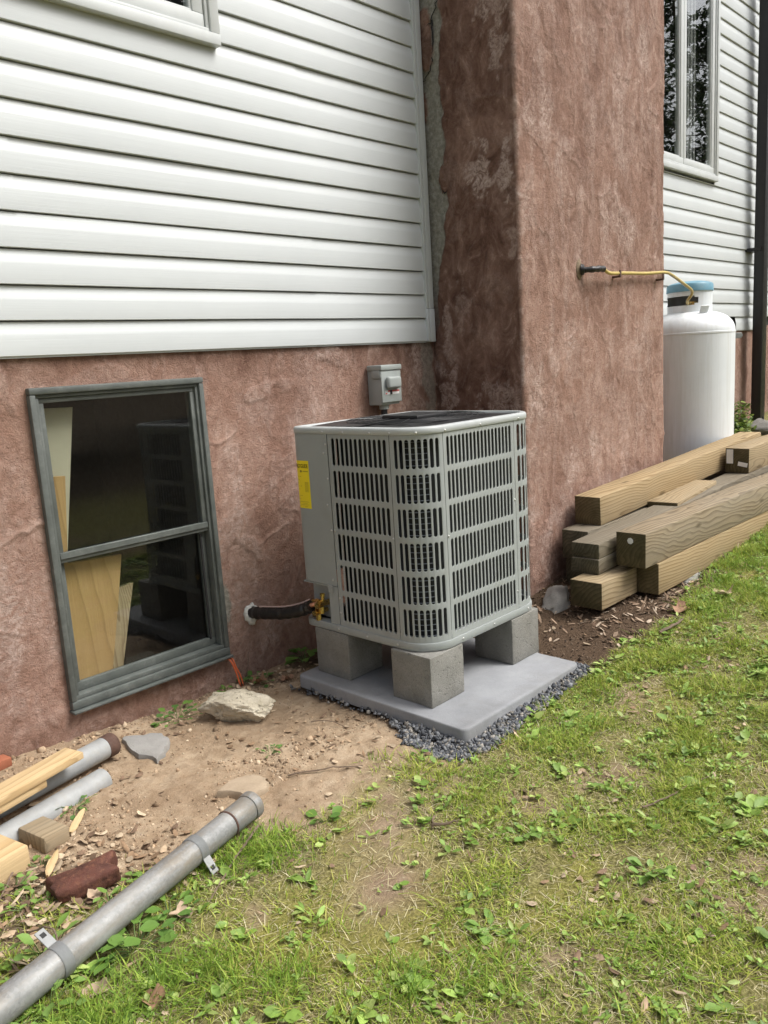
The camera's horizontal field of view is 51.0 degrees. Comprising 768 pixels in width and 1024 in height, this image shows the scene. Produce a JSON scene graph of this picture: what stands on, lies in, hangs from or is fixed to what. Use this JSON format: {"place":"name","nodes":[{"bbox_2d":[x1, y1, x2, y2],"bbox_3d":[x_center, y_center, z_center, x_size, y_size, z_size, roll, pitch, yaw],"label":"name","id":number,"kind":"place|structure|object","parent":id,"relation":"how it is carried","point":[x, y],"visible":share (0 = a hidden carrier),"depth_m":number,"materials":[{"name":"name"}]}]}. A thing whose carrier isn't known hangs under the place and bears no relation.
{"place":"outdoors","nodes":[
{"label":"outdoors","id":0,"kind":"place"},
{"bbox_2d":[0,411,767,1023],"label":"ground","id":1,"kind":"structure","parent":0,"point":[170,785],"depth_m":2.27,"materials":[{"name":"soil"}]},
{"bbox_2d":[0,754,11,770],"bbox_3d":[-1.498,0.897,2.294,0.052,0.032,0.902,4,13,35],"label":"brick","id":2,"kind":"object","parent":1,"relation":"on","point":[5,761],"visible":1,"depth_m":2.62,"materials":[{"name":"orange brick"}]},
{"bbox_2d":[0,872,13,899],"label":"twig","id":3,"kind":"object","parent":1,"relation":"on","point":[10,876],"visible":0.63,"depth_m":2.15,"materials":[{"name":"brown wood"}]},
{"bbox_2d":[0,834,30,883],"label":"pine offcut","id":4,"kind":"object","parent":1,"relation":"on","point":[14,857],"visible":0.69,"depth_m":2.20,"materials":[{"name":"beige wood"}]},
{"bbox_2d":[0,871,37,895],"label":"leafy weed","id":5,"kind":"object","parent":1,"relation":"on","point":[19,874],"visible":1,"depth_m":2.15,"materials":[{"name":"green plant"}]},
{"bbox_2d":[0,889,51,913],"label":"leafy weed","id":6,"kind":"object","parent":1,"relation":"on","point":[35,900],"visible":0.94,"depth_m":2.07,"materials":[{"name":"green plant"}]},
{"bbox_2d":[17,926,57,942],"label":"twig","id":7,"kind":"object","parent":1,"relation":"on","point":[55,933],"visible":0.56,"depth_m":1.86,"materials":[{"name":"brown wood"}]},
{"bbox_2d":[28,855,50,866],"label":"leafy weed","id":8,"kind":"object","parent":1,"relation":"on","point":[35,857],"visible":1,"depth_m":2.25,"materials":[{"name":"green plant"}]},
{"bbox_2d":[7,911,79,960],"bbox_3d":[-0.789,1.012,1.886,0.091,0.092,0.159,6,14,43],"label":"leafy weed","id":9,"kind":"object","parent":1,"relation":"on","point":[25,938],"visible":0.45,"depth_m":1.87,"materials":[{"name":"green plant"}]},
{"bbox_2d":[18,816,69,853],"bbox_3d":[-0.994,0.943,2.355,0.126,0.050,0.087,3,8,31],"label":"wood offcut","id":10,"kind":"object","parent":1,"relation":"on","point":[45,834],"visible":0.97,"depth_m":2.33,"materials":[{"name":"brown wood"}]},
{"bbox_2d":[10,976,85,1023],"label":"leafy weed","id":11,"kind":"object","parent":1,"relation":"on","point":[47,1010],"visible":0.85,"depth_m":1.74,"materials":[{"name":"green plant"}]},
{"bbox_2d":[45,849,58,876],"bbox_3d":[-0.918,0.971,2.232,0.025,0.009,0.121,-5,10,-8],"label":"wood splinter","id":12,"kind":"object","parent":1,"relation":"on","point":[51,863],"visible":0.98,"depth_m":2.22,"materials":[{"name":"brown wood"}]},
{"bbox_2d":[0,768,112,841],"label":"pale pipe","id":13,"kind":"object","parent":1,"relation":"on","point":[94,782],"visible":0.7,"depth_m":2.50,"materials":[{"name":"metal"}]},
{"bbox_2d":[0,733,120,818],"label":"iron pipe","id":14,"kind":"object","parent":1,"relation":"on","point":[102,748],"visible":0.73,"depth_m":2.68,"materials":[{"name":"metal"}]},
{"bbox_2d":[0,780,46,813],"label":"pine board","id":15,"kind":"object","parent":14,"relation":"on","point":[22,797],"visible":0.49,"depth_m":2.40,"materials":[{"name":"beige wood"}]},
{"bbox_2d":[0,748,83,806],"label":"pine board","id":16,"kind":"object","parent":15,"relation":"on","point":[22,782],"visible":1,"depth_m":2.46,"materials":[{"name":"beige wood"}]},
{"bbox_2d":[55,794,96,819],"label":"leafy weed","id":17,"kind":"object","parent":1,"relation":"on","point":[72,817],"visible":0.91,"depth_m":2.50,"materials":[{"name":"green plant"}]},
{"bbox_2d":[69,808,84,833],"bbox_3d":[-0.924,0.929,2.427,0.026,0.009,0.131,-4,10,-3],"label":"wood splinter","id":18,"kind":"object","parent":1,"relation":"on","point":[75,823],"visible":1,"depth_m":2.41,"materials":[{"name":"brown wood"}]},
{"bbox_2d":[45,850,120,904],"bbox_3d":[-0.791,0.973,2.134,0.187,0.070,0.098,-13,20,-29],"label":"brick","id":19,"kind":"object","parent":1,"relation":"on","point":[102,870],"visible":0.99,"depth_m":2.11,"materials":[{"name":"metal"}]},
{"bbox_2d":[78,977,109,997],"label":"dead leaf","id":20,"kind":"object","parent":1,"relation":"on","point":[96,986],"visible":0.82,"depth_m":1.80,"materials":[{"name":"beige plant"}]},
{"bbox_2d":[85,888,104,899],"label":"dead leaf","id":21,"kind":"object","parent":1,"relation":"on","point":[96,893],"visible":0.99,"depth_m":2.10,"materials":[{"name":"beige plant"}]},
{"bbox_2d":[93,886,120,907],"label":"leafy weed","id":22,"kind":"object","parent":1,"relation":"on","point":[115,890],"visible":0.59,"depth_m":2.09,"materials":[{"name":"green plant"}]},
{"bbox_2d":[120,871,142,889],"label":"leafy weed","id":23,"kind":"object","parent":1,"relation":"on","point":[136,873],"visible":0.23,"depth_m":2.17,"materials":[{"name":"green plant"}]},
{"bbox_2d":[0,791,263,1023],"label":"long pipe","id":24,"kind":"object","parent":1,"relation":"on","point":[26,987],"visible":1,"depth_m":1.94,"materials":[{"name":"metal"}]},
{"bbox_2d":[90,912,177,974],"bbox_3d":[-0.606,1.016,1.917,0.206,0.056,0.219,6,14,43],"label":"leafy weed","id":25,"kind":"object","parent":1,"relation":"on","point":[150,922],"visible":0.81,"depth_m":1.91,"materials":[{"name":"green plant"}]},
{"bbox_2d":[122,733,169,763],"bbox_3d":[-0.842,0.853,2.905,0.246,0.053,0.143,10,19,42],"label":"flagstone","id":26,"kind":"object","parent":1,"relation":"on","point":[155,747],"visible":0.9,"depth_m":2.88,"materials":[{"name":"grey stone"}]},
{"bbox_2d":[142,983,165,1009],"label":"dead leaf","id":27,"kind":"object","parent":1,"relation":"on","point":[160,990],"visible":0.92,"depth_m":1.77,"materials":[{"name":"brown plant"}]},
{"bbox_2d":[0,657,317,973],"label":"leaf litter","id":28,"kind":"object","parent":1,"relation":"on","point":[79,901],"visible":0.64,"depth_m":2.15,"materials":[{"name":"brown plant"}]},
{"bbox_2d":[144,890,199,936],"bbox_3d":[-0.532,1.003,2.012,0.122,0.033,0.184,-2,11,8],"label":"leafy weed","id":29,"kind":"object","parent":1,"relation":"on","point":[188,898],"visible":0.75,"depth_m":2.02,"materials":[{"name":"green plant"}]},
{"bbox_2d":[151,700,202,727],"bbox_3d":[-0.805,0.794,3.174,0.194,0.041,0.220,-3,11,3],"label":"leafy weed","id":30,"kind":"object","parent":1,"relation":"on","point":[174,708],"visible":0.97,"depth_m":3.17,"materials":[{"name":"green plant"}]},
{"bbox_2d":[169,900,193,917],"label":"dead leaf","id":31,"kind":"object","parent":1,"relation":"on","point":[179,908],"visible":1,"depth_m":2.03,"materials":[{"name":"beige plant"}]},
{"bbox_2d":[216,685,231,691],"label":"leafy weed","id":32,"kind":"object","parent":1,"relation":"on","point":[223,686],"visible":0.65,"depth_m":3.39,"materials":[{"name":"green plant"}]},
{"bbox_2d":[0,662,452,931],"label":"earth clods","id":33,"kind":"object","parent":1,"relation":"on","point":[42,749],"visible":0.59,"depth_m":2.72,"materials":[{"name":"soil"}]},
{"bbox_2d":[206,825,258,906],"bbox_3d":[-0.414,0.955,2.193,0.017,0.038,0.315,0,11,17],"label":"twig","id":34,"kind":"object","parent":1,"relation":"on","point":[245,843],"visible":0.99,"depth_m":2.23,"materials":[{"name":"brown wood"}]},
{"bbox_2d":[197,689,275,721],"bbox_3d":[-0.562,0.756,3.128,0.296,0.134,0.164,2,12,27],"label":"rock","id":35,"kind":"object","parent":1,"relation":"on","point":[236,705],"visible":0.98,"depth_m":3.08,"materials":[{"name":"stone"}]},
{"bbox_2d":[216,774,269,799],"bbox_3d":[-0.444,0.888,2.576,0.129,0.033,0.170,12,15,42],"label":"flagstone","id":36,"kind":"object","parent":1,"relation":"on","point":[237,787],"visible":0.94,"depth_m":2.57,"materials":[{"name":"beige stone"}]},
{"bbox_2d":[230,828,257,844],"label":"leafy weed","id":37,"kind":"object","parent":1,"relation":"on","point":[245,830],"visible":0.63,"depth_m":2.33,"materials":[{"name":"green plant"}]},
{"bbox_2d":[236,671,274,687],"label":"leafy weed","id":38,"kind":"object","parent":1,"relation":"on","point":[250,677],"visible":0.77,"depth_m":3.47,"materials":[{"name":"green plant"}]},
{"bbox_2d":[249,670,266,683],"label":"dead leaf","id":39,"kind":"object","parent":1,"relation":"on","point":[261,678],"visible":0.96,"depth_m":3.44,"materials":[{"name":"brown plant"}]},
{"bbox_2d":[256,744,281,757],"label":"leafy weed","id":40,"kind":"object","parent":1,"relation":"on","point":[279,746],"visible":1,"depth_m":2.83,"materials":[{"name":"green plant"}]},
{"bbox_2d":[281,674,293,679],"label":"dead leaf","id":41,"kind":"object","parent":1,"relation":"on","point":[286,677],"visible":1,"depth_m":3.46,"materials":[{"name":"brown plant"}]},
{"bbox_2d":[285,647,316,664],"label":"leafy weed","id":42,"kind":"object","parent":1,"relation":"on","point":[309,652],"visible":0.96,"depth_m":3.65,"materials":[{"name":"green plant"}]},
{"bbox_2d":[306,806,341,824],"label":"leafy weed","id":43,"kind":"object","parent":1,"relation":"on","point":[336,811],"visible":0.99,"depth_m":2.40,"materials":[{"name":"green plant"}]},
{"bbox_2d":[288,765,362,775],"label":"twig","id":44,"kind":"object","parent":1,"relation":"on","point":[321,769],"visible":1,"depth_m":2.66,"materials":[{"name":"brown wood"}]},
{"bbox_2d":[311,720,345,727],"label":"twig","id":45,"kind":"object","parent":1,"relation":"on","point":[327,720],"visible":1,"depth_m":2.99,"materials":[{"name":"brown wood"}]},
{"bbox_2d":[0,0,767,756],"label":"house","id":46,"kind":"structure","parent":1,"relation":"on","point":[240,240],"depth_m":3.72,"materials":[{"name":"paint"}]},
{"bbox_2d":[44,407,72,548],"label":"wall panel","id":47,"kind":"structure","parent":46,"relation":"attached to","point":[59,426],"depth_m":2.93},
{"bbox_2d":[53,476,67,563],"bbox_3d":[-1.190,0.162,2.948,0.018,0.596,0.120,6,14,43],"label":"wood strip","id":48,"kind":"object","parent":46,"relation":"attached to","point":[60,487],"visible":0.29,"depth_m":2.93,"materials":[{"name":"brown wood"}]},
{"bbox_2d":[64,554,120,679],"bbox_3d":[-1.123,0.522,3.055,0.016,0.702,0.358,6,14,43],"label":"plywood sheet","id":49,"kind":"object","parent":46,"relation":"in","point":[93,588],"visible":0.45,"depth_m":3.06,"materials":[{"name":"beige wood"}]},
{"bbox_2d":[113,582,132,668],"bbox_3d":[-1.097,0.581,3.128,0.016,0.557,0.336,6,14,43],"label":"plywood sheet","id":50,"kind":"object","parent":46,"relation":"attached to","point":[124,599],"visible":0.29,"depth_m":3.17,"materials":[{"name":"beige wood"}]},
{"bbox_2d":[25,377,233,714],"bbox_3d":[-0.957,0.097,3.113,0.106,1.182,0.711,6,14,43],"label":"basement window","id":51,"kind":"structure","parent":46,"relation":"in","point":[103,688],"depth_m":3.12,"materials":[{"name":"grey paint"}]},
{"bbox_2d":[44,0,220,48],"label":"casement window","id":52,"kind":"structure","parent":46,"relation":"in","point":[195,21],"depth_m":2.98,"materials":[{"name":"white paint"}]},
{"bbox_2d":[227,658,243,686],"bbox_3d":[-0.672,0.662,3.453,0.186,0.212,0.035,0,11,17],"label":"orange cable","id":53,"kind":"object","parent":46,"relation":"attached to","point":[234,666],"visible":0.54,"depth_m":3.43,"materials":[{"name":"orange plastic"}]},
{"bbox_2d":[243,598,315,624],"bbox_3d":[-0.439,0.427,3.419,0.425,0.163,0.076,4,13,35],"label":"refrigerant line","id":54,"kind":"object","parent":46,"relation":"attached to","point":[252,613],"visible":0.99,"depth_m":3.39,"materials":[{"name":"rubber"}]},
{"bbox_2d":[367,364,401,414],"bbox_3d":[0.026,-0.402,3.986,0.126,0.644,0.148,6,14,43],"label":"disconnect box","id":55,"kind":"object","parent":46,"relation":"attached to","point":[384,385],"visible":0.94,"depth_m":3.91,"materials":[{"name":"grey metal"}]},
{"bbox_2d":[576,258,693,304],"bbox_3d":[1.635,-1.387,4.915,0.175,0.212,1.943,4,13,37],"label":"gas pipe","id":56,"kind":"object","parent":46,"relation":"attached to","point":[581,269],"visible":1,"depth_m":4.45,"materials":[{"name":"yellow metal"}]},
{"bbox_2d":[663,0,720,182],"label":"casement window","id":57,"kind":"structure","parent":46,"relation":"in","point":[682,107],"depth_m":6.48,"materials":[{"name":"white paint"}]},
{"bbox_2d":[745,0,767,419],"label":"downpipe","id":58,"kind":"object","parent":46,"relation":"attached to","point":[759,250],"visible":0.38,"depth_m":7.23,"materials":[{"name":"black metal"}]},
{"bbox_2d":[0,531,767,1023],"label":"lawn weeds","id":59,"kind":"object","parent":1,"relation":"on","point":[746,805],"visible":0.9,"depth_m":2.17,"materials":[{"name":"green plant"}]},
{"bbox_2d":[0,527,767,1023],"bbox_3d":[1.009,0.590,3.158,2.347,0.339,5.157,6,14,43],"label":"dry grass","id":60,"kind":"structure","parent":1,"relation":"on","point":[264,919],"depth_m":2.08,"materials":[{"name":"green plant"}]},
{"bbox_2d":[3,538,767,1023],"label":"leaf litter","id":61,"kind":"object","parent":1,"relation":"on","point":[603,870],"visible":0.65,"depth_m":2.36,"materials":[{"name":"green plant"}]},
{"bbox_2d":[410,749,428,758],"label":"leafy weed","id":62,"kind":"object","parent":1,"relation":"on","point":[425,750],"visible":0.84,"depth_m":2.72,"materials":[{"name":"green plant"}]},
{"bbox_2d":[300,638,576,742],"bbox_3d":[0.220,0.670,3.329,0.881,0.050,0.764,6,14,43],"label":"equipment pad","id":63,"kind":"object","parent":1,"relation":"on","point":[494,690],"visible":0.68,"depth_m":3.12,"materials":[{"name":"grey concrete"}]},
{"bbox_2d":[315,626,382,679],"bbox_3d":[-0.144,0.562,3.367,0.196,0.195,0.196,6,14,43],"label":"concrete block","id":64,"kind":"object","parent":63,"relation":"on","point":[346,656],"depth_m":3.29,"materials":[{"name":"grey concrete"}]},
{"bbox_2d":[293,410,531,651],"bbox_3d":[0.145,0.019,3.329,0.698,0.850,0.768,6,14,43],"label":"condenser unit","id":65,"kind":"object","parent":64,"relation":"on","point":[426,534],"visible":1,"depth_m":3.08,"materials":[{"name":"grey metal"}]},
{"bbox_2d":[391,643,463,708],"bbox_3d":[0.167,0.600,3.058,0.195,0.195,0.195,6,14,43],"label":"concrete block","id":66,"kind":"object","parent":63,"relation":"on","point":[433,679],"depth_m":2.99,"materials":[{"name":"grey concrete"}]},
{"bbox_2d":[475,607,538,664],"bbox_3d":[0.521,0.510,3.424,0.195,0.195,0.196,6,14,43],"label":"concrete block","id":67,"kind":"object","parent":63,"relation":"on","point":[513,641],"depth_m":3.35,"materials":[{"name":"grey concrete"}]},
{"bbox_2d":[431,819,459,825],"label":"twig","id":68,"kind":"object","parent":1,"relation":"on","point":[442,824],"visible":1,"depth_m":2.31,"materials":[{"name":"brown wood"}]},
{"bbox_2d":[463,907,509,943],"bbox_3d":[0.244,0.992,1.922,0.094,0.026,0.106,-11,13,-35],"label":"leafy weed","id":69,"kind":"object","parent":1,"relation":"on","point":[474,924],"visible":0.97,"depth_m":1.93,"materials":[{"name":"green plant"}]},
{"bbox_2d":[506,825,547,841],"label":"leafy weed","id":70,"kind":"object","parent":1,"relation":"on","point":[536,833],"visible":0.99,"depth_m":2.26,"materials":[{"name":"green plant"}]},
{"bbox_2d":[542,585,569,613],"bbox_3d":[0.863,0.445,4.001,0.154,0.102,0.309,12,28,22],"label":"rock","id":71,"kind":"object","parent":1,"relation":"on","point":[556,598],"visible":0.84,"depth_m":3.97,"materials":[{"name":"stone"}]},
{"bbox_2d":[566,557,582,581],"bbox_3d":[1.802,0.109,5.030,0.148,0.148,2.303,6,14,43],"label":"timber","id":72,"kind":"object","parent":1,"relation":"on","point":[570,574],"visible":0.06,"depth_m":4.25,"materials":[{"name":"brown wood"}]},
{"bbox_2d":[562,469,727,557],"bbox_3d":[1.773,-0.043,4.977,0.152,0.153,2.304,6,15,43],"label":"timber","id":73,"kind":"object","parent":72,"relation":"on","point":[570,534],"visible":0.19,"depth_m":4.20,"materials":[{"name":"brown wood"}]},
{"bbox_2d":[575,432,760,525],"bbox_3d":[1.872,-0.259,5.062,0.152,0.153,2.342,6,17,43],"label":"timber","id":74,"kind":"object","parent":73,"relation":"on","point":[608,502],"visible":0.81,"depth_m":4.64,"materials":[{"name":"brown wood"}]},
{"bbox_2d":[473,556,725,674],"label":"soil crumbs","id":75,"kind":"object","parent":1,"relation":"on","point":[607,620],"visible":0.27,"depth_m":3.73,"materials":[{"name":"soil"}]},
{"bbox_2d":[570,565,636,609],"bbox_3d":[1.066,0.357,3.901,0.166,0.130,0.353,6,14,43],"label":"timber","id":76,"kind":"object","parent":1,"relation":"on","point":[610,587],"visible":0.91,"depth_m":3.81,"materials":[{"name":"brown wood"}]},
{"bbox_2d":[571,551,616,574],"bbox_3d":[1.957,-0.036,4.907,0.153,0.076,2.902,6,16,43],"label":"timber","id":77,"kind":"object","parent":76,"relation":"on","point":[592,565],"visible":0.15,"depth_m":3.89,"materials":[{"name":"brown wood"}]},
{"bbox_2d":[572,465,767,558],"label":"timber","id":78,"kind":"object","parent":77,"relation":"on","point":[599,543],"visible":0.53,"depth_m":4.20,"materials":[{"name":"brown wood"}]},
{"bbox_2d":[648,480,715,506],"bbox_3d":[1.775,-0.109,4.779,0.173,0.040,0.671,5,16,39],"label":"plank","id":79,"kind":"object","parent":78,"relation":"on","point":[678,496],"visible":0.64,"depth_m":4.70,"materials":[{"name":"brown wood"}]},
{"bbox_2d":[725,434,767,472],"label":"timber","id":80,"kind":"object","parent":78,"relation":"on","point":[749,456],"visible":1,"depth_m":5.27,"materials":[{"name":"brown wood"}]},
{"bbox_2d":[532,538,750,649],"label":"wood chips","id":81,"kind":"object","parent":1,"relation":"on","point":[663,605],"visible":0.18,"depth_m":3.83,"materials":[{"name":"brown plant"}]},
{"bbox_2d":[627,856,677,884],"bbox_3d":[0.677,0.927,2.087,0.124,0.034,0.114,6,14,43],"label":"leafy weed","id":82,"kind":"object","parent":1,"relation":"on","point":[633,860],"visible":1,"depth_m":2.09,"materials":[{"name":"green plant"}]},
{"bbox_2d":[658,618,683,633],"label":"twig","id":83,"kind":"object","parent":1,"relation":"on","point":[669,627],"visible":1,"depth_m":3.57,"materials":[{"name":"beige wood"}]},
{"bbox_2d":[642,776,711,807],"bbox_3d":[0.889,0.834,2.419,0.317,0.011,0.020,-10,12,-29],"label":"twig","id":84,"kind":"object","parent":1,"relation":"on","point":[655,802],"visible":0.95,"depth_m":2.38,"materials":[{"name":"brown wood"}]},
{"bbox_2d":[671,600,688,612],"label":"dead leaf","id":85,"kind":"object","parent":1,"relation":"on","point":[677,608],"visible":1,"depth_m":3.79,"materials":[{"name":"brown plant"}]},
{"bbox_2d":[669,739,695,755],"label":"leafy weed","id":86,"kind":"object","parent":1,"relation":"on","point":[683,743],"visible":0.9,"depth_m":2.67,"materials":[{"name":"green plant"}]},
{"bbox_2d":[681,572,701,583],"bbox_3d":[1.629,0.354,4.312,0.192,0.128,0.402,5,13,37],"label":"rock","id":87,"kind":"object","parent":1,"relation":"on","point":[695,576],"visible":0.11,"depth_m":4.18,"materials":[{"name":"stone"}]},
{"bbox_2d":[684,797,713,825],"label":"leafy weed","id":88,"kind":"object","parent":1,"relation":"on","point":[700,802],"visible":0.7,"depth_m":2.36,"materials":[{"name":"green plant"}]},
{"bbox_2d":[637,510,767,594],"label":"timber","id":89,"kind":"object","parent":1,"relation":"on","point":[662,576],"visible":0.61,"depth_m":4.19,"materials":[{"name":"brown wood"}]},
{"bbox_2d":[616,473,767,568],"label":"timber","id":90,"kind":"object","parent":89,"relation":"on","point":[647,543],"visible":1,"depth_m":4.18,"materials":[{"name":"brown wood"}]},
{"bbox_2d":[663,281,742,461],"bbox_3d":[2.238,-0.926,5.907,0.624,1.481,0.620,6,14,43],"label":"propane tank","id":91,"kind":"object","parent":1,"relation":"on","point":[699,335],"visible":0.77,"depth_m":5.65,"materials":[{"name":"white metal"}]},
{"bbox_2d":[713,585,732,593],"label":"dead leaf","id":92,"kind":"object","parent":1,"relation":"on","point":[722,591],"visible":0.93,"depth_m":3.92,"materials":[{"name":"beige plant"}]},
{"bbox_2d":[734,400,756,433],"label":"shrub","id":93,"kind":"object","parent":1,"relation":"on","point":[741,425],"visible":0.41,"depth_m":7.00,"materials":[{"name":"green plant"}]},
{"bbox_2d":[750,418,767,434],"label":"rock","id":94,"kind":"object","parent":1,"relation":"on","point":[762,425],"visible":0.65,"depth_m":7.14,"materials":[{"name":"stone"}]},
{"bbox_2d":[0,523,767,1023],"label":"grass","id":95,"kind":"structure","parent":0,"point":[690,732],"depth_m":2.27,"materials":[{"name":"green plant"}]},
{"bbox_2d":[290,652,591,763],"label":"gravel","id":96,"kind":"structure","parent":0,"point":[488,738],"depth_m":2.86,"materials":[{"name":"grey gravel"}]}
]}

